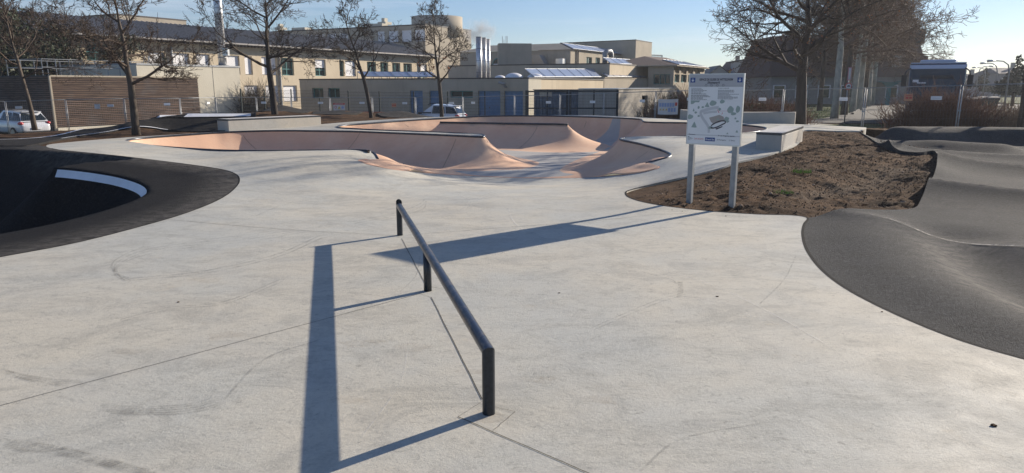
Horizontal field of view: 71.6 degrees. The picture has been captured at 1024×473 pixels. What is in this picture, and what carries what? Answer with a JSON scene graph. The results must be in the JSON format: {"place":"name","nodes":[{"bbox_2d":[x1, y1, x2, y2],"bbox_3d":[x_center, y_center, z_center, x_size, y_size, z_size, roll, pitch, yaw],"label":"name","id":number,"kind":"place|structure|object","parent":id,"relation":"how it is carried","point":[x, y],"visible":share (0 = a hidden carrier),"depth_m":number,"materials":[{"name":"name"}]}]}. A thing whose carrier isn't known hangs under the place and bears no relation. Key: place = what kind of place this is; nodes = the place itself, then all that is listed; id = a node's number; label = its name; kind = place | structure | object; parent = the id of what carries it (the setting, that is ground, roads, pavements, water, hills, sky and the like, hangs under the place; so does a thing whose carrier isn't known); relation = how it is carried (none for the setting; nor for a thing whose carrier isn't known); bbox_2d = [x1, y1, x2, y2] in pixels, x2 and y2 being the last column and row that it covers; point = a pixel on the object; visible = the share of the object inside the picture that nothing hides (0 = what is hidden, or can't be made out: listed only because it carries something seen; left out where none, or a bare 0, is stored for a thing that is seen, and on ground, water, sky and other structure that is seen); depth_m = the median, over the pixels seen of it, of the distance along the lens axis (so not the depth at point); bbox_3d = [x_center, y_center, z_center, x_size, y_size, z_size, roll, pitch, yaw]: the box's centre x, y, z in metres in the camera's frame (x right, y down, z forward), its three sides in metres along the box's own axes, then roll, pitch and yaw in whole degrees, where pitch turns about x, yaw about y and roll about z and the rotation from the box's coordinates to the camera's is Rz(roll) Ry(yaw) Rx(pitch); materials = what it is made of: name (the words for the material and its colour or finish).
{"place":"outdoors","nodes":[
{"label":"outdoors","id":0,"kind":"place"},
{"bbox_2d":[0,103,932,133],"bbox_3d":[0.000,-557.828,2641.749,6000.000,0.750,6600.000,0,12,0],"label":"ground","id":1,"kind":"structure","parent":0,"point":[814,106],"depth_m":49.57,"materials":[{"name":"brown plant"}]},
{"bbox_2d":[0,0,45,75],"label":"ivy tree","id":2,"kind":"object","parent":1,"relation":"on","point":[6,49],"visible":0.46,"depth_m":50.80,"materials":[{"name":"brown plant"}]},
{"bbox_2d":[0,109,50,133],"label":"parked car","id":3,"kind":"object","parent":1,"relation":"on","point":[23,122],"visible":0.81,"depth_m":40.97,"materials":[{"name":"white paint"}]},
{"bbox_2d":[0,0,119,74],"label":"ivy tree","id":4,"kind":"object","parent":1,"relation":"on","point":[62,54],"visible":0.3,"depth_m":54.54,"materials":[{"name":"brown plant"}]},
{"bbox_2d":[66,98,125,129],"bbox_3d":[-24.193,-6.885,41.079,3.333,2.182,0.240,-3,12,-13],"label":"fence panel","id":5,"kind":"object","parent":1,"relation":"on","point":[110,105],"visible":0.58,"depth_m":41.06,"materials":[{"name":"metal"}]},
{"bbox_2d":[0,63,241,130],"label":"timber clad building","id":6,"kind":"structure","parent":1,"relation":"on","point":[216,81],"depth_m":48.23,"materials":[{"name":"wood"}]},
{"bbox_2d":[6,56,149,75],"bbox_3d":[-29.424,-11.638,48.580,4.307,1.619,7.352,6,14,28],"label":"guard rail","id":7,"kind":"object","parent":6,"relation":"on","point":[55,61],"visible":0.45,"depth_m":47.53,"materials":[{"name":"metal"}]},
{"bbox_2d":[213,0,229,65],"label":"boiler flue","id":8,"kind":"object","parent":6,"relation":"on","point":[222,60],"visible":0.62,"depth_m":57.64,"materials":[{"name":"metal"}]},
{"bbox_2d":[0,112,255,145],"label":"pump track","id":9,"kind":"structure","parent":1,"relation":"on","point":[177,123],"depth_m":29.96,"materials":[{"name":"black concrete"}]},
{"bbox_2d":[21,113,250,138],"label":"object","id":10,"kind":"object","parent":9,"relation":"on","point":[200,115],"visible":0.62,"depth_m":31.38,"materials":[{"name":"grey concrete"}]},
{"bbox_2d":[124,98,180,121],"bbox_3d":[-21.308,-7.085,41.888,3.251,2.126,0.240,-4,13,-19],"label":"fence panel","id":11,"kind":"object","parent":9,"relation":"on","point":[154,104],"visible":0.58,"depth_m":41.84,"materials":[{"name":"metal"}]},
{"bbox_2d":[139,36,175,63],"bbox_3d":[-31.212,-14.230,63.777,5.289,7.174,5.018,5,13,24],"label":"ivy tree","id":12,"kind":"object","parent":1,"relation":"on","point":[163,58],"visible":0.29,"depth_m":63.45,"materials":[{"name":"brown plant"}]},
{"bbox_2d":[0,11,440,108],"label":"school building","id":13,"kind":"structure","parent":1,"relation":"on","point":[292,73],"depth_m":78.27,"materials":[{"name":"beige concrete"}]},
{"bbox_2d":[85,38,104,60],"bbox_3d":[-35.576,-15.979,60.447,0.090,1.984,1.742,6,14,28],"label":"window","id":14,"kind":"structure","parent":13,"relation":"in","point":[91,58],"depth_m":60.37,"materials":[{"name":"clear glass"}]},
{"bbox_2d":[281,58,292,74],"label":"window","id":15,"kind":"structure","parent":13,"relation":"in","point":[287,67],"depth_m":79.53,"materials":[{"name":"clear glass"}]},
{"bbox_2d":[283,85,295,101],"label":"window","id":16,"kind":"structure","parent":13,"relation":"in","point":[285,87],"depth_m":80.03,"materials":[{"name":"white glass"}]},
{"bbox_2d":[315,59,324,75],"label":"window","id":17,"kind":"structure","parent":13,"relation":"in","point":[320,70],"depth_m":83.89,"materials":[{"name":"white glass"}]},
{"bbox_2d":[221,76,283,112],"bbox_3d":[-21.009,-11.188,56.797,5.708,4.090,4.961,-8,14,-33],"label":"bare shrub","id":18,"kind":"object","parent":1,"relation":"on","point":[252,100],"visible":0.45,"depth_m":56.40,"materials":[{"name":"brown plant"}]},
{"bbox_2d":[269,15,471,77],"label":"storey","id":19,"kind":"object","parent":1,"relation":"on","point":[383,27],"visible":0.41,"depth_m":110.81,"materials":[{"name":"paint"}]},
{"bbox_2d":[460,43,620,64],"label":"block","id":20,"kind":"structure","parent":1,"relation":"on","point":[558,53],"depth_m":95.80,"materials":[{"name":"concrete"}]},
{"bbox_2d":[563,43,620,55],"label":"solar panels","id":21,"kind":"object","parent":20,"relation":"on","point":[583,47],"visible":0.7,"depth_m":100.52,"materials":[{"name":"blue glass"}]},
{"bbox_2d":[447,49,647,77],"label":"stepped block","id":22,"kind":"structure","parent":1,"relation":"on","point":[469,71],"depth_m":81.13,"materials":[{"name":"concrete"}]},
{"bbox_2d":[497,36,531,64],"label":"roof box","id":23,"kind":"object","parent":22,"relation":"on","point":[514,53],"visible":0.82,"depth_m":89.43,"materials":[{"name":"metal"}]},
{"bbox_2d":[561,39,651,58],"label":"tall wedge block","id":24,"kind":"structure","parent":1,"relation":"on","point":[631,49],"depth_m":109.95,"materials":[{"name":"paint"}]},
{"bbox_2d":[578,88,676,116],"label":"weathered shed","id":25,"kind":"structure","parent":1,"relation":"on","point":[633,103],"depth_m":51.46,"materials":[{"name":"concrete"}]},
{"bbox_2d":[634,89,683,117],"bbox_3d":[8.659,-6.589,37.282,5.008,2.365,3.740,3,12,15],"label":"bare shrub","id":26,"kind":"object","parent":1,"relation":"on","point":[646,109],"visible":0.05,"depth_m":37.42,"materials":[{"name":"brown plant"}]},
{"bbox_2d":[626,56,708,98],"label":"glazed pavilion","id":27,"kind":"structure","parent":1,"relation":"on","point":[663,73],"depth_m":83.36,"materials":[{"name":"paint"}]},
{"bbox_2d":[639,79,756,118],"bbox_3d":[9.491,-6.494,35.330,6.140,2.878,4.481,0,12,0],"label":"bare shrub","id":28,"kind":"object","parent":1,"relation":"on","point":[680,105],"visible":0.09,"depth_m":35.11,"materials":[{"name":"brown plant"}]},
{"bbox_2d":[704,65,728,73],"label":"house","id":29,"kind":"structure","parent":1,"relation":"on","point":[718,69],"depth_m":109.20,"materials":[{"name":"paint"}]},
{"bbox_2d":[752,95,810,120],"bbox_3d":[12.814,-6.142,34.990,3.526,1.889,2.900,0,12,0],"label":"bare shrub","id":30,"kind":"object","parent":1,"relation":"on","point":[777,104],"visible":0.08,"depth_m":34.69,"materials":[{"name":"brown plant"}]},
{"bbox_2d":[775,97,822,124],"bbox_3d":[13.692,-6.202,35.305,3.006,1.788,3.135,0,12,0],"label":"bare shrub","id":31,"kind":"object","parent":1,"relation":"on","point":[810,119],"visible":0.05,"depth_m":34.95,"materials":[{"name":"brown plant"}]},
{"bbox_2d":[704,0,935,124],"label":"bare tree","id":32,"kind":"object","parent":1,"relation":"on","point":[807,50],"visible":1,"depth_m":28.01,"materials":[{"name":"brown plant"}]},
{"bbox_2d":[760,0,886,110],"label":"plane tree","id":33,"kind":"object","parent":1,"relation":"on","point":[821,84],"visible":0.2,"depth_m":60.42,"materials":[{"name":"brown plant"}]},
{"bbox_2d":[716,0,937,118],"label":"plane tree","id":34,"kind":"object","parent":1,"relation":"on","point":[837,79],"visible":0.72,"depth_m":44.50,"materials":[{"name":"brown plant"}]},
{"bbox_2d":[737,28,927,103],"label":"brown roofed house","id":35,"kind":"structure","parent":1,"relation":"on","point":[780,77],"depth_m":82.69,"materials":[{"name":"paint"}]},
{"bbox_2d":[780,10,886,103],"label":"plane tree","id":36,"kind":"object","parent":1,"relation":"on","point":[821,59],"visible":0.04,"depth_m":78.03,"materials":[{"name":"brown plant"}]},
{"bbox_2d":[762,0,955,114],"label":"plane tree","id":37,"kind":"object","parent":1,"relation":"on","point":[850,61],"visible":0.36,"depth_m":49.41,"materials":[{"name":"brown plant"}]},
{"bbox_2d":[814,0,927,104],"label":"plane tree","id":38,"kind":"object","parent":1,"relation":"on","point":[874,80],"visible":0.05,"depth_m":79.01,"materials":[{"name":"brown plant"}]},
{"bbox_2d":[766,0,979,109],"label":"plane tree","id":39,"kind":"object","parent":1,"relation":"on","point":[859,103],"visible":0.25,"depth_m":58.97,"materials":[{"name":"brown plant"}]},
{"bbox_2d":[827,0,927,107],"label":"plane tree","id":40,"kind":"object","parent":1,"relation":"on","point":[866,83],"visible":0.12,"depth_m":66.05,"materials":[{"name":"brown plant"}]},
{"bbox_2d":[797,0,968,112],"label":"plane tree","id":41,"kind":"object","parent":1,"relation":"on","point":[852,107],"visible":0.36,"depth_m":54.95,"materials":[{"name":"brown plant"}]},
{"bbox_2d":[816,1,957,105],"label":"plane tree","id":42,"kind":"object","parent":1,"relation":"on","point":[870,85],"visible":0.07,"depth_m":71.94,"materials":[{"name":"brown plant"}]},
{"bbox_2d":[890,0,952,63],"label":"plane tree","id":43,"kind":"object","parent":1,"relation":"on","point":[922,7],"visible":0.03,"depth_m":82.13,"materials":[{"name":"brown plant"}]},
{"bbox_2d":[972,67,993,95],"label":"conifer","id":44,"kind":"object","parent":1,"relation":"on","point":[986,87],"visible":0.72,"depth_m":116.88,"materials":[{"name":"green plant"}]},
{"bbox_2d":[970,63,1022,96],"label":"house","id":45,"kind":"structure","parent":1,"relation":"on","point":[1002,72],"depth_m":130.80,"materials":[{"name":"grey paint"}]},
{"bbox_2d":[991,55,1023,105],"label":"conifer","id":46,"kind":"object","parent":1,"relation":"on","point":[1017,77],"visible":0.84,"depth_m":72.99,"materials":[{"name":"green plant"}]},
{"bbox_2d":[0,111,936,217],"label":"earth","id":47,"kind":"structure","parent":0,"point":[677,191],"depth_m":13.84,"materials":[{"name":"brown soil"}]},
{"bbox_2d":[5,99,68,133],"bbox_3d":[-27.127,-6.665,40.353,3.294,2.200,0.240,-3,12,-15],"label":"fence panel","id":48,"kind":"object","parent":47,"relation":"on","point":[18,107],"visible":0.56,"depth_m":40.23,"materials":[{"name":"metal"}]},
{"bbox_2d":[0,0,116,129],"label":"bare tree","id":49,"kind":"object","parent":47,"relation":"on","point":[4,17],"visible":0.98,"depth_m":32.35,"materials":[{"name":"brown plant"}]},
{"bbox_2d":[0,145,238,256],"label":"pump track","id":50,"kind":"structure","parent":47,"relation":"on","point":[42,206],"depth_m":13.57,"materials":[{"name":"black asphalt"}]},
{"bbox_2d":[55,170,146,196],"bbox_3d":[-7.580,-1.006,13.354,3.198,0.334,0.465,8,14,32],"label":"track line","id":51,"kind":"object","parent":50,"relation":"on","point":[140,190],"visible":0.94,"depth_m":13.68,"materials":[{"name":"white paint"}]},
{"bbox_2d":[37,0,209,134],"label":"bare tree","id":52,"kind":"object","parent":47,"relation":"on","point":[135,124],"visible":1,"depth_m":25.51,"materials":[{"name":"brown plant"}]},
{"bbox_2d":[177,0,344,114],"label":"bare tree","id":53,"kind":"object","parent":47,"relation":"on","point":[270,72],"visible":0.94,"depth_m":30.88,"materials":[{"name":"brown plant"}]},
{"bbox_2d":[256,105,313,112],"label":"pump track","id":54,"kind":"structure","parent":47,"relation":"on","point":[288,109],"depth_m":35.45,"materials":[{"name":"black concrete"}]},
{"bbox_2d":[313,110,361,114],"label":"pump track","id":55,"kind":"structure","parent":47,"relation":"on","point":[337,112],"depth_m":35.26,"materials":[{"name":"black concrete"}]},
{"bbox_2d":[308,0,401,117],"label":"bare tree","id":56,"kind":"object","parent":47,"relation":"on","point":[350,48],"visible":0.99,"depth_m":31.68,"materials":[{"name":"brown plant"}]},
{"bbox_2d":[377,111,431,117],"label":"pump track","id":57,"kind":"structure","parent":47,"relation":"on","point":[398,114],"depth_m":35.45,"materials":[{"name":"black concrete"}]},
{"bbox_2d":[393,0,472,116],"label":"bare tree","id":58,"kind":"object","parent":47,"relation":"on","point":[434,32],"visible":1,"depth_m":34.71,"materials":[{"name":"brown plant"}]},
{"bbox_2d":[686,73,745,207],"bbox_3d":[3.193,-1.433,11.245,0.899,2.237,0.116,10,15,38],"label":"information board","id":59,"kind":"object","parent":47,"relation":"on","point":[715,110],"visible":0.99,"depth_m":11.10,"materials":[{"name":"metal"}]},
{"bbox_2d":[646,131,930,214],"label":"straw bits","id":60,"kind":"object","parent":47,"relation":"on","point":[820,176],"visible":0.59,"depth_m":13.86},
{"bbox_2d":[660,138,932,207],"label":"pebbles","id":61,"kind":"object","parent":47,"relation":"on","point":[770,193],"visible":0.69,"depth_m":13.25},
{"bbox_2d":[804,126,1023,356],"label":"pump track","id":62,"kind":"structure","parent":47,"relation":"on","point":[967,288],"depth_m":8.77,"materials":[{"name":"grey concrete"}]},
{"bbox_2d":[957,83,1023,126],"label":"fence panel","id":63,"kind":"object","parent":62,"relation":"on","point":[959,110],"visible":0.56,"depth_m":24.54,"materials":[{"name":"metal"}]},
{"bbox_2d":[867,75,1013,128],"bbox_3d":[17.601,-5.320,28.926,5.158,2.523,4.144,0,12,0],"label":"bare shrub","id":64,"kind":"object","parent":47,"relation":"on","point":[916,119],"visible":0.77,"depth_m":28.57,"materials":[{"name":"brown plant"}]},
{"bbox_2d":[966,94,1019,126],"bbox_3d":[20.025,-5.081,29.649,4.167,1.784,2.979,0,12,0],"label":"bare shrub","id":65,"kind":"object","parent":47,"relation":"on","point":[1004,109],"visible":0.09,"depth_m":29.05,"materials":[{"name":"brown plant"}]},
{"bbox_2d":[984,102,1019,126],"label":"bare shrub","id":66,"kind":"object","parent":47,"relation":"on","point":[1011,121],"visible":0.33,"depth_m":28.36,"materials":[{"name":"brown plant"}]},
{"bbox_2d":[1017,70,1023,126],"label":"bare tree","id":67,"kind":"object","parent":47,"relation":"on","point":[1020,117],"visible":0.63,"depth_m":26.54,"materials":[{"name":"brown plant"}]},
{"bbox_2d":[0,115,1023,472],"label":"plaza pavement","id":68,"kind":"structure","parent":0,"point":[662,339],"depth_m":5.35,"materials":[{"name":"concrete"}]},
{"bbox_2d":[217,115,320,130],"bbox_3d":[-8.392,-3.865,24.845,0.631,0.631,3.817,8,15,34],"label":"grind ledge","id":69,"kind":"object","parent":68,"relation":"on","point":[246,123],"visible":0.66,"depth_m":24.32,"materials":[{"name":"concrete"}]},
{"bbox_2d":[3,212,697,472],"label":"slab joint","id":70,"kind":"object","parent":68,"relation":"on","point":[448,332],"visible":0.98,"depth_m":4.94,"materials":[{"name":"grey concrete"}]},
{"bbox_2d":[396,199,494,415],"bbox_3d":[-0.800,0.295,6.695,0.076,0.485,5.409,-3,12,-14],"label":"grind rail","id":71,"kind":"object","parent":68,"relation":"on","point":[480,338],"visible":0.99,"depth_m":4.86,"materials":[{"name":"metal"}]},
{"bbox_2d":[126,115,767,177],"bbox_3d":[-2.645,-5.202,33.110,20.898,1.022,36.934,-1,12,-7],"label":"skate bowl","id":72,"kind":"object","parent":68,"relation":"on","point":[532,146],"visible":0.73,"depth_m":22.66,"materials":[{"name":"concrete"}]},
{"bbox_2d":[462,95,513,115],"bbox_3d":[-1.575,-7.427,43.003,4.670,2.239,0.240,11,16,42],"label":"fence panel","id":73,"kind":"object","parent":68,"relation":"on","point":[463,110],"visible":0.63,"depth_m":43.33,"materials":[{"name":"metal"}]},
{"bbox_2d":[1,148,1023,358],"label":"asphalt edge","id":74,"kind":"object","parent":68,"relation":"on","point":[811,256],"visible":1,"depth_m":8.17,"materials":[{"name":"black asphalt"}]},
{"bbox_2d":[526,90,567,114],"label":"gate","id":75,"kind":"structure","parent":68,"relation":"on","point":[547,104],"depth_m":46.72,"materials":[{"name":"metal"}]},
{"bbox_2d":[569,90,618,115],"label":"gate","id":76,"kind":"structure","parent":68,"relation":"on","point":[594,98],"depth_m":46.18,"materials":[{"name":"metal"}]},
{"bbox_2d":[602,91,655,117],"bbox_3d":[5.799,-6.266,36.115,0.240,2.250,3.962,-8,15,-34],"label":"fence panel","id":77,"kind":"object","parent":68,"relation":"on","point":[641,101],"visible":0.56,"depth_m":35.72,"materials":[{"name":"metal"}]},
{"bbox_2d":[654,90,688,117],"bbox_3d":[7.717,-5.830,33.642,0.240,2.176,2.930,-10,16,-40],"label":"fence panel","id":78,"kind":"object","parent":68,"relation":"on","point":[661,97],"visible":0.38,"depth_m":34.14,"materials":[{"name":"metal"}]},
{"bbox_2d":[658,99,677,114],"bbox_3d":[7.442,-6.181,33.856,0.950,0.735,0.076,0,12,0],"label":"site banner","id":79,"kind":"object","parent":78,"relation":"attached to","point":[665,106],"visible":1,"depth_m":33.85,"materials":[{"name":"white plastic"}]},
{"bbox_2d":[743,92,790,111],"bbox_3d":[11.657,-6.042,34.505,3.955,2.024,3.615,0,12,0],"label":"bare shrub","id":80,"kind":"object","parent":68,"relation":"on","point":[747,104],"visible":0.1,"depth_m":33.99,"materials":[{"name":"brown plant"}]},
{"bbox_2d":[743,112,795,123],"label":"concrete block","id":81,"kind":"structure","parent":68,"relation":"on","point":[772,117],"depth_m":27.53,"materials":[{"name":"grey concrete"}]},
{"bbox_2d":[755,125,803,152],"bbox_3d":[7.107,-2.505,18.793,0.644,0.681,3.592,7,14,29],"label":"grind ledge","id":82,"kind":"object","parent":68,"relation":"on","point":[780,138],"visible":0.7,"depth_m":17.48,"materials":[{"name":"concrete"}]},
{"bbox_2d":[780,88,865,126],"bbox_3d":[12.130,-4.808,28.250,0.240,2.198,3.847,-8,14,-32],"label":"fence panel","id":83,"kind":"object","parent":68,"relation":"on","point":[843,98],"visible":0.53,"depth_m":27.29,"materials":[{"name":"metal"}]},
{"bbox_2d":[862,85,960,126],"bbox_3d":[14.271,-4.383,25.847,3.320,2.219,0.240,9,15,35],"label":"fence panel","id":84,"kind":"object","parent":68,"relation":"on","point":[938,98],"visible":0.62,"depth_m":25.28,"materials":[{"name":"metal"}]},
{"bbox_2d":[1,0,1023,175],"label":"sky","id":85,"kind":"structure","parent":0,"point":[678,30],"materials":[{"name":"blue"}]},
{"bbox_2d":[807,104,904,123],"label":"path","id":86,"kind":"structure","parent":0,"point":[868,118],"depth_m":46.76,"materials":[{"name":"concrete"}]},
{"bbox_2d":[964,96,1019,112],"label":"road","id":87,"kind":"structure","parent":0,"point":[1002,104],"depth_m":71.52,"materials":[{"name":"grey asphalt"}]},
{"bbox_2d":[901,59,973,113],"bbox_3d":[24.314,-8.357,40.806,3.100,3.445,12.300,7,14,30],"label":"coach","id":88,"kind":"object","parent":87,"relation":"on","point":[926,71],"visible":0.52,"depth_m":35.95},
{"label":"yard","id":89,"kind":"structure","parent":0,"visible":0},
{"bbox_2d":[0,0,104,75],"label":"ivy tree","id":90,"kind":"object","parent":89,"relation":"on","point":[45,49],"visible":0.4,"depth_m":53.42,"materials":[{"name":"brown plant"}]},
{"bbox_2d":[36,0,132,74],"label":"ivy tree","id":91,"kind":"object","parent":89,"relation":"on","point":[67,42],"visible":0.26,"depth_m":55.86,"materials":[{"name":"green plant"}]},
{"bbox_2d":[89,11,164,63],"bbox_3d":[-32.572,-14.647,60.018,7.044,9.550,6.236,-4,13,-17],"label":"ivy tree","id":92,"kind":"object","parent":89,"relation":"on","point":[130,40],"visible":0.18,"depth_m":59.42,"materials":[{"name":"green plant"}]},
{"bbox_2d":[90,13,186,24],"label":"brown block","id":93,"kind":"structure","parent":89,"relation":"on","point":[160,19],"depth_m":92.49,"materials":[{"name":"concrete"}]},
{"bbox_2d":[240,89,525,114],"bbox_3d":[-9.225,-9.530,52.160,21.120,2.600,3.126,2,12,8],"label":"panel fence","id":94,"kind":"object","parent":89,"relation":"on","point":[377,101],"visible":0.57,"depth_m":53.06,"materials":[{"name":"black metal"}]},
{"bbox_2d":[418,103,466,116],"bbox_3d":[-5.099,-8.177,47.941,4.030,1.656,2.120,4,13,17],"label":"parked car","id":95,"kind":"object","parent":89,"relation":"on","point":[450,110],"visible":0.3,"depth_m":47.08,"materials":[{"name":"white paint"}]},
{"bbox_2d":[299,73,603,114],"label":"garage wing","id":96,"kind":"structure","parent":89,"relation":"on","point":[514,84],"depth_m":61.83,"materials":[{"name":"beige paint"}]},
{"bbox_2d":[357,71,435,77],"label":"solar panels","id":97,"kind":"object","parent":96,"relation":"on","point":[373,74],"visible":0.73,"depth_m":65.07,"materials":[{"name":"blue glass"}]},
{"bbox_2d":[411,91,422,114],"bbox_3d":[-8.277,-11.609,62.345,1.379,2.360,0.150,6,14,28],"label":"door","id":98,"kind":"structure","parent":96,"relation":"in","point":[420,101],"depth_m":62.27,"materials":[{"name":"blue paint"}]},
{"bbox_2d":[476,37,481,77],"bbox_3d":[-2.976,-15.609,64.158,0.556,4.713,0.556,0,12,0],"label":"steel chimney","id":99,"kind":"object","parent":96,"relation":"on","point":[478,57],"visible":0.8,"depth_m":63.84,"materials":[{"name":"silver metal"}]},
{"bbox_2d":[482,37,486,77],"bbox_3d":[-2.527,-15.715,64.748,0.433,4.676,0.433,0,12,0],"label":"steel chimney","id":100,"kind":"object","parent":96,"relation":"on","point":[484,66],"visible":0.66,"depth_m":64.50,"materials":[{"name":"silver metal"}]},
{"bbox_2d":[486,39,489,77],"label":"steel chimney","id":101,"kind":"object","parent":96,"relation":"on","point":[488,55],"visible":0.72,"depth_m":65.05,"materials":[{"name":"silver metal"}]},
{"bbox_2d":[479,91,499,114],"bbox_3d":[-1.796,-10.883,58.921,2.126,2.360,0.150,6,14,28],"label":"garage door","id":102,"kind":"structure","parent":96,"relation":"in","point":[491,107],"depth_m":58.86,"materials":[{"name":"blue paint"}]},
{"bbox_2d":[505,91,522,114],"bbox_3d":[0.204,-10.659,57.866,1.734,2.360,0.150,6,14,28],"label":"garage door","id":103,"kind":"structure","parent":96,"relation":"in","point":[514,101],"depth_m":57.86,"materials":[{"name":"blue paint"}]},
{"bbox_2d":[524,69,600,78],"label":"solar panels","id":104,"kind":"object","parent":96,"relation":"on","point":[566,73],"visible":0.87,"depth_m":66.86,"materials":[{"name":"blue glass"}]},
{"bbox_2d":[533,89,578,114],"bbox_3d":[3.807,-9.799,53.808,3.795,2.642,2.400,6,14,28],"label":"storage container","id":105,"kind":"object","parent":89,"relation":"on","point":[554,99],"visible":0.39,"depth_m":52.88,"materials":[{"name":"metal"}]},
{"bbox_2d":[576,77,648,87],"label":"flat roof block","id":106,"kind":"structure","parent":89,"relation":"on","point":[612,82],"depth_m":76.19,"materials":[{"name":"concrete"}]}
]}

